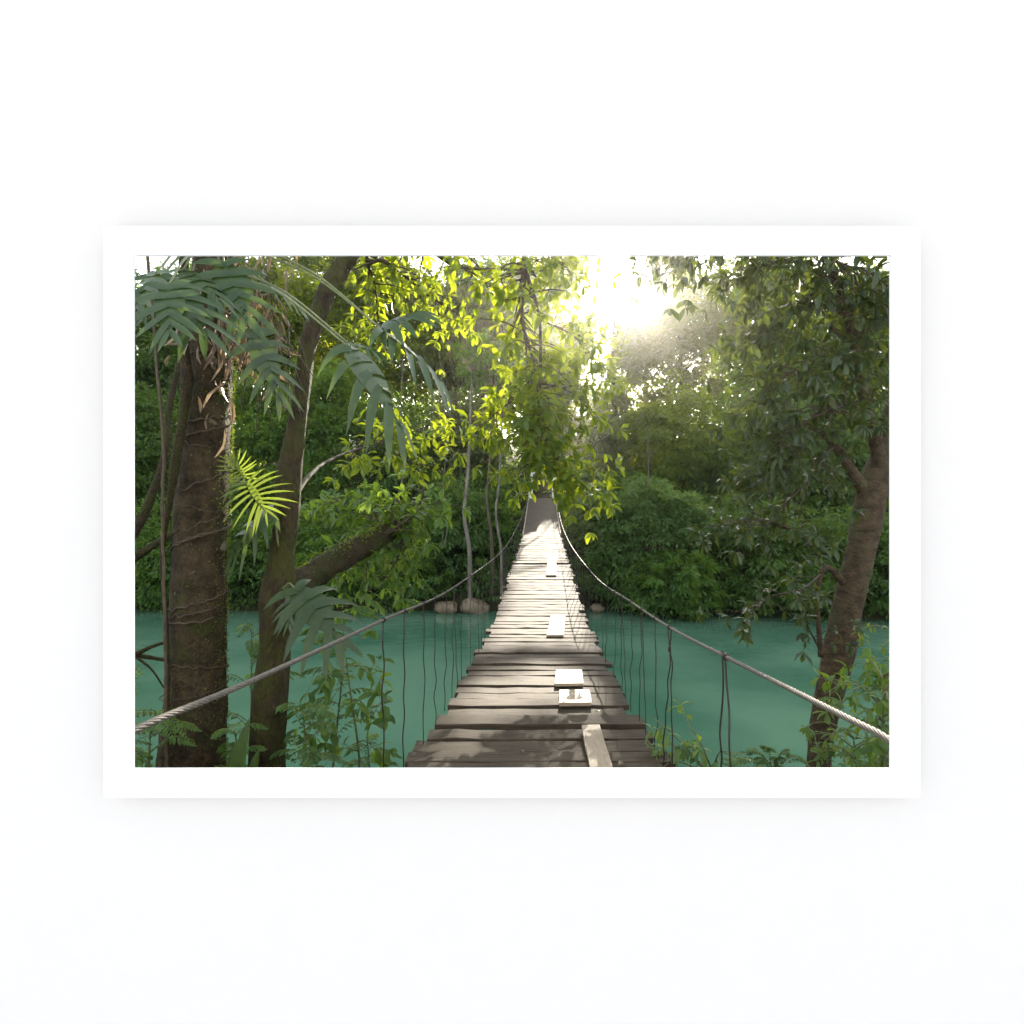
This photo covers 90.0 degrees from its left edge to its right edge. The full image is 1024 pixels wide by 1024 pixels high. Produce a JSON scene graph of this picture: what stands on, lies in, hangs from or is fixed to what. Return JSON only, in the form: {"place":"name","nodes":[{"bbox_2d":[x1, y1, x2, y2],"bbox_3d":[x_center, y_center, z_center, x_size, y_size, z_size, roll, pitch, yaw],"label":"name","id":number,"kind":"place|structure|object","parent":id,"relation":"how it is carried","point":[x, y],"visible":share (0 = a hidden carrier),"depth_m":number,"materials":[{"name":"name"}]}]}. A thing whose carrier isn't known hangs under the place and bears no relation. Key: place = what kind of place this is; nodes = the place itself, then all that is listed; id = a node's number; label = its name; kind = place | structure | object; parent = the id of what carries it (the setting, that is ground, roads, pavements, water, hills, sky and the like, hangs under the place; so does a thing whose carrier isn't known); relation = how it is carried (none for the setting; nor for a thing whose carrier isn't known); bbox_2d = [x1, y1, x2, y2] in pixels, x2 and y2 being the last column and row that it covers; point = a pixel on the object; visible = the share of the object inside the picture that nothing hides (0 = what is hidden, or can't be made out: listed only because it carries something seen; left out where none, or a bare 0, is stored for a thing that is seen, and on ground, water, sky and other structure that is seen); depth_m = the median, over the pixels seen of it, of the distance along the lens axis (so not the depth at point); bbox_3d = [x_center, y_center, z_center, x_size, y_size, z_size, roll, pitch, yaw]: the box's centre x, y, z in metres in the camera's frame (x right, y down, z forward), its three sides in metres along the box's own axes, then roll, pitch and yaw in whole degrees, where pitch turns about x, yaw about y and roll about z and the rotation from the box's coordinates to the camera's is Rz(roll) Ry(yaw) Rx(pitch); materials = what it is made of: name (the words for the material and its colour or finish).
{"place":"outdoors","nodes":[
{"label":"outdoors","id":0,"kind":"place"},
{"bbox_2d":[135,606,888,767],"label":"river","id":1,"kind":"structure","parent":0,"point":[765,712],"depth_m":17.22,"materials":[{"name":"teal liquid"}]},
{"bbox_2d":[590,603,605,612],"bbox_3d":[4.717,5.356,28.243,0.874,0.616,0.703,0,0,25],"label":"boulder","id":2,"kind":"object","parent":1,"relation":"in","point":[598,607],"visible":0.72,"depth_m":28.02,"materials":[{"name":"grey stone"}]},
{"bbox_2d":[135,441,888,620],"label":"ground","id":3,"kind":"structure","parent":0,"point":[491,604],"depth_m":30.09,"materials":[{"name":"green plant"}]},
{"bbox_2d":[135,664,161,767],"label":"understory plant","id":4,"kind":"object","parent":3,"relation":"on","point":[148,712],"visible":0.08,"depth_m":5.13,"materials":[{"name":"green plant"}]},
{"bbox_2d":[135,641,163,687],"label":"dead branch","id":5,"kind":"object","parent":3,"relation":"on","point":[139,655],"visible":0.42,"depth_m":4.33,"materials":[{"name":"brown wood"}]},
{"bbox_2d":[135,283,178,431],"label":"tall tree","id":6,"kind":"object","parent":3,"relation":"on","point":[146,342],"visible":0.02,"depth_m":40.85,"materials":[{"name":"green plant"}]},
{"bbox_2d":[135,380,179,525],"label":"tree","id":7,"kind":"object","parent":3,"relation":"on","point":[144,421],"visible":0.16,"depth_m":33.11,"materials":[{"name":"green plant"}]},
{"bbox_2d":[135,357,179,562],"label":"bare sapling","id":8,"kind":"object","parent":3,"relation":"on","point":[146,509],"visible":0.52,"depth_m":4.99,"materials":[{"name":"brown plant"}]},
{"bbox_2d":[135,707,201,767],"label":"understory plant","id":9,"kind":"object","parent":3,"relation":"on","point":[140,756],"visible":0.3,"depth_m":3.86,"materials":[{"name":"green plant"}]},
{"bbox_2d":[135,494,238,611],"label":"bank shrub","id":10,"kind":"object","parent":3,"relation":"on","point":[148,594],"visible":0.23,"depth_m":27.98,"materials":[{"name":"green plant"}]},
{"bbox_2d":[135,262,259,415],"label":"tall tree","id":11,"kind":"object","parent":3,"relation":"on","point":[144,365],"visible":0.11,"depth_m":40.01,"materials":[{"name":"green plant"}]},
{"bbox_2d":[155,256,241,767],"bbox_3d":[-2.642,-4.356,4.934,7.288,14.218,8.010,0,0,-39],"label":"mossy tree","id":12,"kind":"object","parent":3,"relation":"on","point":[198,616],"visible":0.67,"depth_m":4.23,"materials":[{"name":"brown plant"}]},
{"bbox_2d":[146,256,168,767],"bbox_3d":[-2.761,-0.504,3.899,0.349,6.013,0.032,0,0,0],"label":"liana","id":13,"kind":"object","parent":12,"relation":"hanging from","point":[162,528],"visible":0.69,"depth_m":3.89,"materials":[{"name":"brown plant"}]},
{"bbox_2d":[160,256,193,767],"bbox_3d":[-2.615,-1.661,4.153,0.528,8.724,0.195,0,0,-8],"label":"liana","id":14,"kind":"object","parent":12,"relation":"attached to","point":[186,382],"visible":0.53,"depth_m":4.08,"materials":[{"name":"brown plant"}]},
{"bbox_2d":[164,256,315,457],"bbox_3d":[-2.267,-1.411,4.215,1.023,1.952,0.975,0,0,-42],"label":"dry leaf tangle","id":15,"kind":"object","parent":12,"relation":"attached to","point":[241,358],"visible":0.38,"depth_m":4.19,"materials":[{"name":"brown plant"}]},
{"bbox_2d":[216,447,298,537],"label":"climbing plant","id":16,"kind":"object","parent":12,"relation":"attached to","point":[254,492],"visible":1,"depth_m":3.86,"materials":[{"name":"green plant"}]},
{"bbox_2d":[135,256,453,471],"bbox_3d":[-1.430,-1.218,3.579,2.025,1.954,1.436,0,0,0],"label":"climbing plant","id":17,"kind":"object","parent":12,"relation":"attached to","point":[175,301],"visible":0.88,"depth_m":3.42,"materials":[{"name":"green plant"}]},
{"bbox_2d":[135,256,294,372],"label":"tall tree","id":18,"kind":"object","parent":3,"relation":"on","point":[157,267],"visible":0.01,"depth_m":48.32,"materials":[{"name":"green plant"}]},
{"bbox_2d":[150,507,298,614],"bbox_3d":[-15.460,2.751,29.381,8.146,7.266,6.904,0,0,26],"label":"bank shrub","id":19,"kind":"object","parent":3,"relation":"on","point":[245,573],"visible":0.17,"depth_m":28.13,"materials":[{"name":"green plant"}]},
{"bbox_2d":[210,723,267,767],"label":"understory plant","id":20,"kind":"object","parent":3,"relation":"on","point":[220,733],"visible":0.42,"depth_m":4.13,"materials":[{"name":"green plant"}]},
{"bbox_2d":[226,717,259,767],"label":"sword leaf plant","id":21,"kind":"object","parent":3,"relation":"on","point":[237,757],"visible":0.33,"depth_m":3.97,"materials":[{"name":"green plant"}]},
{"bbox_2d":[171,370,316,520],"bbox_3d":[-17.580,-4.117,35.284,10.470,10.801,9.552,0,0,0],"label":"tree","id":22,"kind":"object","parent":3,"relation":"on","point":[254,444],"visible":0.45,"depth_m":32.85,"materials":[{"name":"green plant"}]},
{"bbox_2d":[227,615,304,767],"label":"understory plant","id":23,"kind":"object","parent":3,"relation":"on","point":[250,645],"visible":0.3,"depth_m":5.15,"materials":[{"name":"green plant"}]},
{"bbox_2d":[242,256,343,375],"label":"tall tree","id":24,"kind":"object","parent":3,"relation":"on","point":[305,261],"visible":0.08,"depth_m":49.80,"materials":[{"name":"green plant"}]},
{"bbox_2d":[269,702,345,767],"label":"understory plant","id":25,"kind":"object","parent":3,"relation":"on","point":[320,710],"visible":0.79,"depth_m":4.30,"materials":[{"name":"green plant"}]},
{"bbox_2d":[241,496,378,608],"bbox_3d":[-11.235,3.118,29.365,7.994,8.067,6.822,0,0,0],"label":"bank shrub","id":26,"kind":"object","parent":3,"relation":"on","point":[308,552],"visible":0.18,"depth_m":27.88,"materials":[{"name":"green plant"}]},
{"bbox_2d":[252,357,383,515],"bbox_3d":[-12.812,-4.434,34.179,10.790,11.534,8.153,0,0,0],"label":"tree","id":27,"kind":"object","parent":3,"relation":"on","point":[326,426],"visible":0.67,"depth_m":32.88,"materials":[{"name":"green plant"}]},
{"bbox_2d":[237,256,416,407],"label":"tall tree","id":28,"kind":"object","parent":3,"relation":"on","point":[299,288],"visible":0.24,"depth_m":41.00,"materials":[{"name":"green plant"}]},
{"bbox_2d":[299,597,384,767],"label":"feathery sapling","id":29,"kind":"object","parent":3,"relation":"on","point":[364,609],"visible":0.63,"depth_m":5.29,"materials":[{"name":"green plant"}]},
{"bbox_2d":[286,644,398,767],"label":"broadleaf sapling","id":30,"kind":"object","parent":3,"relation":"on","point":[377,756],"visible":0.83,"depth_m":4.83,"materials":[{"name":"green plant"}]},
{"bbox_2d":[343,734,402,767],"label":"understory plant","id":31,"kind":"object","parent":3,"relation":"on","point":[368,757],"visible":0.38,"depth_m":5.72,"materials":[{"name":"green plant"}]},
{"bbox_2d":[321,256,433,407],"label":"tall tree","id":32,"kind":"object","parent":3,"relation":"on","point":[409,258],"visible":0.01,"depth_m":51.04,"materials":[{"name":"green plant"}]},
{"bbox_2d":[312,256,458,413],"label":"tall tree","id":33,"kind":"object","parent":3,"relation":"on","point":[432,360],"visible":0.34,"depth_m":40.77,"materials":[{"name":"green plant"}]},
{"bbox_2d":[322,504,454,615],"bbox_3d":[-7.451,2.825,29.423,8.688,6.773,5.784,0,0,0],"label":"bank shrub","id":34,"kind":"object","parent":3,"relation":"on","point":[424,593],"visible":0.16,"depth_m":27.80,"materials":[{"name":"green plant"}]},
{"bbox_2d":[338,398,456,504],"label":"tree","id":35,"kind":"object","parent":3,"relation":"on","point":[389,483],"visible":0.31,"depth_m":34.38,"materials":[{"name":"green plant"}]},
{"bbox_2d":[398,358,403,511],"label":"vine","id":36,"kind":"object","parent":3,"relation":"on","point":[400,414],"visible":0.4,"depth_m":28.15,"materials":[{"name":"brown plant"}]},
{"bbox_2d":[248,256,628,767],"bbox_3d":[-0.341,-1.946,7.786,7.170,9.796,3.528,0,0,-35],"label":"leaning tree","id":37,"kind":"object","parent":3,"relation":"on","point":[270,693],"visible":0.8,"depth_m":7.07,"materials":[{"name":"green plant"}]},
{"bbox_2d":[224,505,364,681],"bbox_3d":[-1.890,0.635,4.263,1.310,1.412,0.579,0,0,4],"label":"climbing plant","id":38,"kind":"object","parent":37,"relation":"attached to","point":[312,609],"visible":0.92,"depth_m":4.26,"materials":[{"name":"green plant"}]},
{"bbox_2d":[370,386,508,492],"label":"tree","id":39,"kind":"object","parent":3,"relation":"on","point":[481,458],"visible":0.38,"depth_m":34.78,"materials":[{"name":"green plant"}]},
{"bbox_2d":[434,601,457,613],"bbox_3d":[-3.607,5.301,27.934,1.312,0.809,1.007,0,0,0],"label":"boulder","id":40,"kind":"object","parent":3,"relation":"on","point":[440,607],"visible":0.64,"depth_m":27.63,"materials":[{"name":"grey stone"}]},
{"bbox_2d":[416,256,493,344],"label":"tall tree","id":41,"kind":"object","parent":3,"relation":"on","point":[461,281],"visible":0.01,"depth_m":50.24,"materials":[{"name":"green plant"}]},
{"bbox_2d":[406,473,509,601],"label":"bank shrub","id":42,"kind":"object","parent":3,"relation":"on","point":[438,536],"visible":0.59,"depth_m":29.24,"materials":[{"name":"green plant"}]},
{"bbox_2d":[406,281,528,460],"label":"tall tree","id":43,"kind":"object","parent":3,"relation":"on","point":[449,382],"visible":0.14,"depth_m":42.70,"materials":[{"name":"green plant"}]},
{"bbox_2d":[450,331,496,599],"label":"slender tree","id":44,"kind":"object","parent":3,"relation":"on","point":[476,374],"visible":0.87,"depth_m":29.36,"materials":[{"name":"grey plant"}]},
{"bbox_2d":[439,352,447,544],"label":"vine","id":45,"kind":"object","parent":44,"relation":"hanging from","point":[445,455],"visible":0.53,"depth_m":27.19,"materials":[{"name":"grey plant"}]},
{"bbox_2d":[460,598,489,613],"bbox_3d":[-2.129,5.252,28.172,1.567,1.147,1.227,0,0,-28],"label":"boulder","id":46,"kind":"object","parent":3,"relation":"on","point":[472,609],"visible":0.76,"depth_m":27.68,"materials":[{"name":"grey stone"}]},
{"bbox_2d":[448,294,530,487],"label":"tree","id":47,"kind":"object","parent":3,"relation":"on","point":[486,323],"visible":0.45,"depth_m":37.11,"materials":[{"name":"green plant"}]},
{"bbox_2d":[466,327,516,596],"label":"slender tree","id":48,"kind":"object","parent":3,"relation":"on","point":[491,375],"visible":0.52,"depth_m":28.76,"materials":[{"name":"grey plant"}]},
{"bbox_2d":[471,501,530,595],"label":"bank shrub","id":49,"kind":"object","parent":3,"relation":"on","point":[506,530],"visible":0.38,"depth_m":29.77,"materials":[{"name":"green plant"}]},
{"bbox_2d":[481,336,525,601],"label":"slender tree","id":50,"kind":"object","parent":3,"relation":"on","point":[496,519],"visible":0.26,"depth_m":28.95,"materials":[{"name":"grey plant"}]},
{"bbox_2d":[135,472,888,767],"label":"suspension bridge","id":51,"kind":"structure","parent":3,"relation":"on","point":[507,696],"depth_m":4.47,"materials":[{"name":"brown wood"}]},
{"bbox_2d":[547,554,555,575],"bbox_3d":[1.136,1.473,14.650,0.254,0.273,3.539,0,0,5],"label":"loose board","id":52,"kind":"object","parent":51,"relation":"on","point":[551,565],"visible":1,"depth_m":14.24,"materials":[{"name":"white wood"}]},
{"bbox_2d":[547,615,564,636],"bbox_3d":[0.727,1.836,8.300,0.251,0.035,1.448,0,0,7],"label":"loose board","id":53,"kind":"object","parent":51,"relation":"on","point":[556,626],"visible":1,"depth_m":8.15,"materials":[{"name":"white wood"}]},
{"bbox_2d":[555,670,582,685],"bbox_3d":[0.589,1.707,5.280,0.280,0.071,0.600,0,0,6],"label":"loose board","id":54,"kind":"object","parent":51,"relation":"on","point":[569,678],"visible":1,"depth_m":5.18,"materials":[{"name":"white wood"}]},
{"bbox_2d":[559,689,590,705],"bbox_3d":[0.562,1.659,4.580,0.320,0.057,0.408,0,0,0],"label":"loose board","id":55,"kind":"object","parent":51,"relation":"on","point":[581,697],"visible":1,"depth_m":4.53,"materials":[{"name":"white wood"}]},
{"bbox_2d":[582,724,612,767],"bbox_3d":[0.542,1.543,3.210,0.139,0.129,1.200,0,0,4],"label":"loose board","id":56,"kind":"object","parent":51,"relation":"on","point":[597,753],"visible":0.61,"depth_m":3.34,"materials":[{"name":"beige wood"}]},
{"bbox_2d":[135,454,888,557],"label":"undergrowth","id":57,"kind":"object","parent":3,"relation":"on","point":[505,489],"visible":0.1,"depth_m":33.18,"materials":[{"name":"green plant"}]},
{"bbox_2d":[136,328,887,467],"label":"distant forest","id":58,"kind":"object","parent":3,"relation":"on","point":[422,406],"visible":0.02,"depth_m":52.91,"materials":[{"name":"green plant"}]},
{"bbox_2d":[464,304,589,476],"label":"tall tree","id":59,"kind":"object","parent":3,"relation":"on","point":[575,345],"visible":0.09,"depth_m":44.18,"materials":[{"name":"green plant"}]},
{"bbox_2d":[465,256,589,336],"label":"tall tree","id":60,"kind":"object","parent":3,"relation":"on","point":[498,259],"visible":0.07,"depth_m":50.73,"materials":[{"name":"green plant"}]},
{"bbox_2d":[517,328,639,463],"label":"tall tree","id":61,"kind":"object","parent":3,"relation":"on","point":[620,406],"visible":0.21,"depth_m":42.49,"materials":[{"name":"green plant"}]},
{"bbox_2d":[536,256,636,344],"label":"tall tree","id":62,"kind":"object","parent":3,"relation":"on","point":[591,262],"visible":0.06,"depth_m":53.25,"materials":[{"name":"green plant"}]},
{"bbox_2d":[556,486,644,603],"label":"bank shrub","id":63,"kind":"object","parent":3,"relation":"on","point":[587,560],"visible":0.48,"depth_m":28.29,"materials":[{"name":"green plant"}]},
{"bbox_2d":[559,411,660,495],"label":"tree","id":64,"kind":"object","parent":3,"relation":"on","point":[608,439],"visible":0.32,"depth_m":33.77,"materials":[{"name":"green plant"}]},
{"bbox_2d":[556,284,709,469],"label":"tall tree","id":65,"kind":"object","parent":3,"relation":"on","point":[624,315],"visible":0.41,"depth_m":46.11,"materials":[{"name":"green plant"}]},
{"bbox_2d":[590,256,687,400],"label":"tall tree","id":66,"kind":"object","parent":3,"relation":"on","point":[640,266],"visible":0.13,"depth_m":54.00,"materials":[{"name":"green plant"}]},
{"bbox_2d":[572,473,727,619],"bbox_3d":[7.447,1.903,28.347,8.188,8.269,6.979,0,0,0],"label":"bank shrub","id":67,"kind":"object","parent":3,"relation":"on","point":[668,512],"visible":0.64,"depth_m":26.86,"materials":[{"name":"green plant"}]},
{"bbox_2d":[647,427,652,554],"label":"vine","id":68,"kind":"object","parent":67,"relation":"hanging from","point":[648,483],"visible":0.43,"depth_m":27.35,"materials":[{"name":"brown plant"}]},
{"bbox_2d":[601,543,734,622],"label":"bank shrub","id":69,"kind":"object","parent":3,"relation":"on","point":[686,581],"visible":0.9,"depth_m":25.72,"materials":[{"name":"green plant"}]},
{"bbox_2d":[604,279,745,478],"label":"tall tree","id":70,"kind":"object","parent":3,"relation":"on","point":[667,351],"visible":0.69,"depth_m":41.92,"materials":[{"name":"green plant"}]},
{"bbox_2d":[614,368,758,497],"bbox_3d":[10.859,-4.239,34.455,9.478,11.144,7.768,0,0,0],"label":"tree","id":71,"kind":"object","parent":3,"relation":"on","point":[664,424],"visible":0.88,"depth_m":33.16,"materials":[{"name":"green plant"}]},
{"bbox_2d":[628,256,764,423],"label":"tall tree","id":72,"kind":"object","parent":3,"relation":"on","point":[726,262],"visible":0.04,"depth_m":49.77,"materials":[{"name":"green plant"}]},
{"bbox_2d":[644,699,766,767],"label":"shrub","id":73,"kind":"object","parent":3,"relation":"on","point":[679,753],"visible":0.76,"depth_m":3.29,"materials":[{"name":"green plant"}]},
{"bbox_2d":[617,256,888,767],"bbox_3d":[3.166,-0.724,5.745,4.139,9.259,2.146,0,0,0],"label":"curved tree","id":74,"kind":"object","parent":3,"relation":"on","point":[865,298],"visible":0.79,"depth_m":5.58,"materials":[{"name":"green plant"}]},
{"bbox_2d":[680,381,842,515],"bbox_3d":[16.546,-3.620,33.813,10.893,10.373,8.268,0,0,0],"label":"tree","id":75,"kind":"object","parent":3,"relation":"on","point":[727,472],"visible":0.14,"depth_m":32.34,"materials":[{"name":"green plant"}]},
{"bbox_2d":[685,490,838,618],"bbox_3d":[12.887,2.605,27.658,8.163,7.766,6.966,0,0,36],"label":"bank shrub","id":76,"kind":"object","parent":3,"relation":"on","point":[741,585],"visible":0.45,"depth_m":26.41,"materials":[{"name":"green plant"}]},
{"bbox_2d":[728,745,808,767],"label":"fern","id":77,"kind":"object","parent":3,"relation":"on","point":[764,760],"visible":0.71,"depth_m":4.51,"materials":[{"name":"green plant"}]},
{"bbox_2d":[701,271,876,437],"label":"tall tree","id":78,"kind":"object","parent":3,"relation":"on","point":[730,381],"visible":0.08,"depth_m":41.91,"materials":[{"name":"green plant"}]},
{"bbox_2d":[732,256,859,384],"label":"tall tree","id":79,"kind":"object","parent":3,"relation":"on","point":[812,283],"depth_m":48.65,"materials":[{"name":"green plant"}]},
{"bbox_2d":[734,258,888,469],"bbox_3d":[26.370,-10.777,42.038,18.448,18.573,11.029,0,0,0],"label":"tall tree","id":80,"kind":"object","parent":3,"relation":"on","point":[876,334],"visible":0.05,"depth_m":39.86,"materials":[{"name":"green plant"}]},
{"bbox_2d":[761,500,888,621],"bbox_3d":[16.289,2.980,27.025,8.018,7.240,6.224,0,0,0],"label":"bank shrub","id":81,"kind":"object","parent":3,"relation":"on","point":[829,583],"visible":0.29,"depth_m":25.79,"materials":[{"name":"green plant"}]},
{"bbox_2d":[773,376,888,518],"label":"tree","id":82,"kind":"object","parent":3,"relation":"on","point":[848,442],"visible":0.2,"depth_m":31.99,"materials":[{"name":"green plant"}]},
{"bbox_2d":[798,722,888,767],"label":"bank shrub","id":83,"kind":"object","parent":3,"relation":"on","point":[828,750],"visible":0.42,"depth_m":4.66,"materials":[{"name":"green plant"}]},
{"bbox_2d":[810,648,888,767],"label":"bank shrub","id":84,"kind":"object","parent":3,"relation":"on","point":[873,746],"visible":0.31,"depth_m":3.57,"materials":[{"name":"green plant"}]},
{"bbox_2d":[839,497,888,620],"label":"bank shrub","id":85,"kind":"object","parent":3,"relation":"on","point":[882,583],"visible":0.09,"depth_m":25.11,"materials":[{"name":"green plant"}]},
{"bbox_2d":[844,623,888,766],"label":"bank shrub","id":86,"kind":"object","parent":3,"relation":"on","point":[883,650],"visible":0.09,"depth_m":5.34,"materials":[{"name":"green plant"}]},
{"bbox_2d":[135,256,888,440],"label":"sky","id":87,"kind":"structure","parent":0,"point":[626,286],"materials":[{"name":"white"}]},
{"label":"terrace floor","id":88,"kind":"structure","parent":0,"visible":0},
{"bbox_2d":[0,0,1023,1023],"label":"white wall","id":89,"kind":"structure","parent":88,"relation":"on","point":[510,114],"depth_m":0.93,"materials":[{"name":"white paint"}]},
{"bbox_2d":[104,226,919,797],"bbox_3d":[0.000,0.000,0.916,1.435,1.005,0.032,0,0,0],"label":"poster frame","id":90,"kind":"object","parent":89,"relation":"attached to","point":[124,246],"visible":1,"depth_m":0.90,"materials":[{"name":"white paper"}]}
]}

